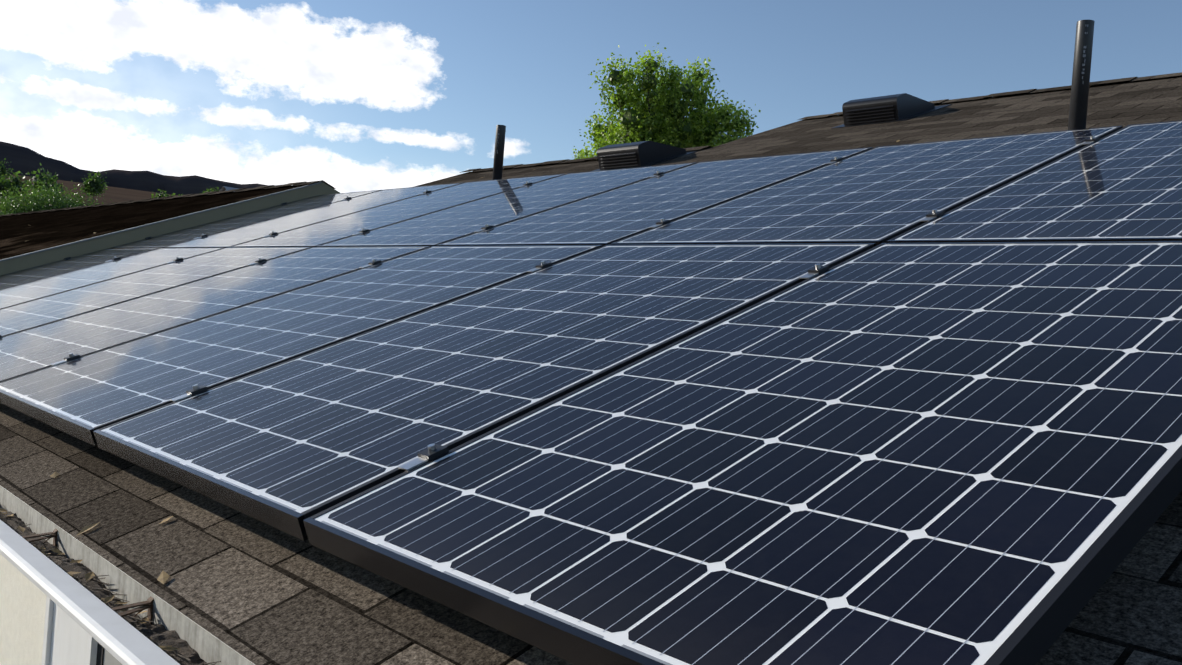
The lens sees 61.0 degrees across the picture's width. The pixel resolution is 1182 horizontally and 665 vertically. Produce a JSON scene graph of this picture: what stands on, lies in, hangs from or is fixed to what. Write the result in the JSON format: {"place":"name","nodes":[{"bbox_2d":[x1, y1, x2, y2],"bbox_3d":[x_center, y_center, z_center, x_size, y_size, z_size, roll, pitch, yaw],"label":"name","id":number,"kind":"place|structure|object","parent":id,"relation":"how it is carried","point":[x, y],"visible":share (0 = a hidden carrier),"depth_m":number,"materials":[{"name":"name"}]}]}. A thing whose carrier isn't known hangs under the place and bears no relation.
{"place":"outdoors","nodes":[
{"label":"outdoors","id":0,"kind":"place"},
{"bbox_2d":[0,174,185,210],"bbox_3d":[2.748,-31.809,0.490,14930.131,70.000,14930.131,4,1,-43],"label":"ground","id":1,"kind":"structure","parent":0,"point":[115,194],"depth_m":421.84,"materials":[{"name":"brown soil"}]},
{"bbox_2d":[0,554,46,664],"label":"wall","id":2,"kind":"structure","parent":1,"relation":"on","point":[22,608],"depth_m":3.71,"materials":[{"name":"beige paint"}]},
{"bbox_2d":[42,596,121,664],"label":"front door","id":3,"kind":"structure","parent":2,"relation":"attached to","point":[68,640],"depth_m":3.21,"materials":[{"name":"white paint"}]},
{"bbox_2d":[0,182,339,275],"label":"neighbour roof","id":4,"kind":"object","parent":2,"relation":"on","point":[20,234],"visible":0.12,"depth_m":8.02,"materials":[{"name":"brown"}]},
{"bbox_2d":[0,182,321,261],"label":"rake drip edge","id":5,"kind":"object","parent":4,"relation":"attached to","point":[155,223],"visible":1,"depth_m":7.26,"materials":[{"name":"grey metal"}]},
{"bbox_2d":[0,72,1181,216],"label":"ridge caps","id":6,"kind":"object","parent":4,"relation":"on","point":[825,115],"visible":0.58,"depth_m":7.89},
{"bbox_2d":[414,148,707,186],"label":"roof","id":7,"kind":"structure","parent":2,"relation":"on","point":[559,168],"depth_m":7.99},
{"bbox_2d":[230,174,564,247],"bbox_3d":[-1.071,-0.683,5.721,1.555,0.629,1.000,4,1,-43],"label":"solar panel","id":8,"kind":"object","parent":7,"relation":"on","point":[328,231],"visible":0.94,"depth_m":5.63,"materials":[{"name":"blue"}]},
{"bbox_2d":[492,125,505,179],"bbox_3d":[-0.617,-1.152,6.877,0.365,0.520,0.340,4,1,-43],"label":"vent pipe","id":9,"kind":"object","parent":7,"relation":"on","point":[499,152],"visible":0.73,"depth_m":6.83,"materials":[{"name":"grey"}]},
{"bbox_2d":[590,141,702,171],"bbox_3d":[0.379,-1.192,6.973,0.571,0.222,0.540,4,1,-43],"label":"roof louvre","id":10,"kind":"object","parent":7,"relation":"on","point":[631,155],"visible":0.94,"depth_m":6.77,"materials":[{"name":"black metal"}]},
{"bbox_2d":[0,75,1181,664],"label":"roof","id":11,"kind":"structure","parent":2,"relation":"on","point":[254,591],"depth_m":1.72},
{"bbox_2d":[0,485,254,664],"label":"gutter","id":12,"kind":"object","parent":11,"relation":"on","point":[117,636],"visible":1,"depth_m":1.71,"materials":[{"name":"white paint"}]},
{"bbox_2d":[21,529,153,623],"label":"gutter hangers","id":13,"kind":"object","parent":12,"relation":"attached to","point":[147,604],"visible":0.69,"depth_m":1.70},
{"bbox_2d":[0,508,220,664],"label":"gutter debris","id":14,"kind":"object","parent":12,"relation":"in","point":[173,645],"visible":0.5,"depth_m":1.81,"materials":[{"name":"brown plant"}]},
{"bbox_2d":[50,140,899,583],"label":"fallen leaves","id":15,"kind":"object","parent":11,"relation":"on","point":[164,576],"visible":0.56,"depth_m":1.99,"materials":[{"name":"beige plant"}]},
{"bbox_2d":[0,135,1099,470],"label":"panel clamps","id":16,"kind":"object","parent":11,"relation":"on","point":[430,453],"visible":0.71,"depth_m":2.72,"materials":[{"name":"black metal"}]},
{"bbox_2d":[0,248,157,289],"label":"solar panel","id":17,"kind":"object","parent":16,"relation":"on","point":[12,279],"visible":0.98,"depth_m":6.38,"materials":[{"name":"blue"}]},
{"bbox_2d":[0,248,222,308],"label":"solar panel","id":18,"kind":"object","parent":16,"relation":"on","point":[47,286],"visible":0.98,"depth_m":5.55,"materials":[{"name":"blue"}]},
{"bbox_2d":[0,247,311,336],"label":"solar panel","id":19,"kind":"object","parent":16,"relation":"attached to","point":[54,307],"visible":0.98,"depth_m":4.71,"materials":[{"name":"blue"}]},
{"bbox_2d":[0,246,429,381],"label":"solar panel","id":20,"kind":"object","parent":16,"relation":"attached to","point":[24,352],"visible":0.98,"depth_m":3.85,"materials":[{"name":"blue"}]},
{"bbox_2d":[111,190,379,247],"bbox_3d":[-2.452,-0.803,7.219,1.555,0.629,1.000,4,1,-43],"label":"solar panel","id":21,"kind":"object","parent":16,"relation":"on","point":[190,233],"visible":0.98,"depth_m":7.15,"materials":[{"name":"blue"}]},
{"bbox_2d":[0,245,602,445],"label":"solar panel","id":22,"kind":"object","parent":16,"relation":"attached to","point":[83,398],"visible":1,"depth_m":3.00,"materials":[{"name":"blue"}]},
{"bbox_2d":[163,183,461,247],"bbox_3d":[-1.760,-0.743,6.470,1.555,0.629,1.000,4,1,-43],"label":"solar panel","id":23,"kind":"object","parent":16,"relation":"on","point":[244,234],"visible":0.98,"depth_m":6.39,"materials":[{"name":"blue"}]},
{"bbox_2d":[93,243,875,540],"bbox_3d":[-0.193,0.016,2.420,1.555,0.629,1.000,4,1,-43],"label":"solar panel","id":24,"kind":"object","parent":16,"relation":"attached to","point":[289,446],"visible":1,"depth_m":2.19,"materials":[{"name":"blue"}]},
{"bbox_2d":[317,162,696,246],"bbox_3d":[-0.384,-0.622,4.972,1.555,0.629,1.000,4,1,-43],"label":"solar panel","id":25,"kind":"object","parent":16,"relation":"attached to","point":[436,228],"visible":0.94,"depth_m":4.87,"materials":[{"name":"blue"}]},
{"bbox_2d":[437,147,872,245],"bbox_3d":[0.305,-0.561,4.221,1.555,0.629,1.000,4,1,-43],"label":"solar panel","id":26,"kind":"object","parent":16,"relation":"attached to","point":[614,215],"visible":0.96,"depth_m":4.09,"materials":[{"name":"blue"}]},
{"bbox_2d":[303,241,1181,664],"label":"solar panel","id":27,"kind":"object","parent":16,"relation":"on","point":[925,453],"visible":1,"depth_m":1.34,"materials":[{"name":"blue"}]},
{"bbox_2d":[611,126,1122,245],"bbox_3d":[0.995,-0.501,3.470,1.555,0.629,1.000,4,1,-43],"label":"solar panel","id":28,"kind":"object","parent":16,"relation":"attached to","point":[879,195],"visible":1,"depth_m":3.32,"materials":[{"name":"blue"}]},
{"bbox_2d":[886,121,1181,242],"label":"solar panel","id":29,"kind":"object","parent":16,"relation":"on","point":[1124,184],"visible":0.96,"depth_m":2.62,"materials":[{"name":"blue"}]},
{"bbox_2d":[831,93,951,128],"bbox_3d":[1.998,-1.437,6.673,0.571,0.222,0.540,4,1,-43],"label":"roof louvre","id":30,"kind":"object","parent":11,"relation":"on","point":[885,109],"visible":0.98,"depth_m":6.48,"materials":[{"name":"black metal"}]},
{"bbox_2d":[1068,20,1094,129],"bbox_3d":[2.009,-0.974,4.107,0.365,0.580,0.340,4,1,-43],"label":"vent pipe","id":31,"kind":"object","parent":11,"relation":"on","point":[1081,74],"visible":0.65,"depth_m":4.06,"materials":[{"name":"grey"}]},
{"bbox_2d":[0,174,113,215],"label":"bush","id":32,"kind":"object","parent":1,"relation":"on","point":[31,204],"visible":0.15,"depth_m":38.38,"materials":[{"name":"green plant"}]},
{"bbox_2d":[0,158,218,207],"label":"bushes","id":33,"kind":"object","parent":1,"relation":"on","point":[93,185],"visible":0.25,"depth_m":183.54,"materials":[{"name":"green plant"}]},
{"bbox_2d":[0,141,268,195],"bbox_3d":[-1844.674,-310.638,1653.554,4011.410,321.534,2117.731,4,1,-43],"label":"hill","id":34,"kind":"structure","parent":1,"relation":"on","point":[23,160],"depth_m":2260.34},
{"bbox_2d":[219,186,238,191],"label":"neighbour house","id":35,"kind":"structure","parent":1,"relation":"on","point":[224,188],"depth_m":110.58,"materials":[{"name":"grey glass"}]},
{"bbox_2d":[573,42,760,158],"bbox_3d":[2.005,-2.732,30.008,5.811,11.398,4.153,4,1,-4],"label":"cottonwood tree","id":36,"kind":"object","parent":1,"relation":"on","point":[660,113],"visible":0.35,"depth_m":28.92,"materials":[{"name":"green plant"}]},
{"bbox_2d":[0,0,1181,192],"label":"sky","id":37,"kind":"structure","parent":0,"point":[348,95],"materials":[{"name":"blue"}]}
]}

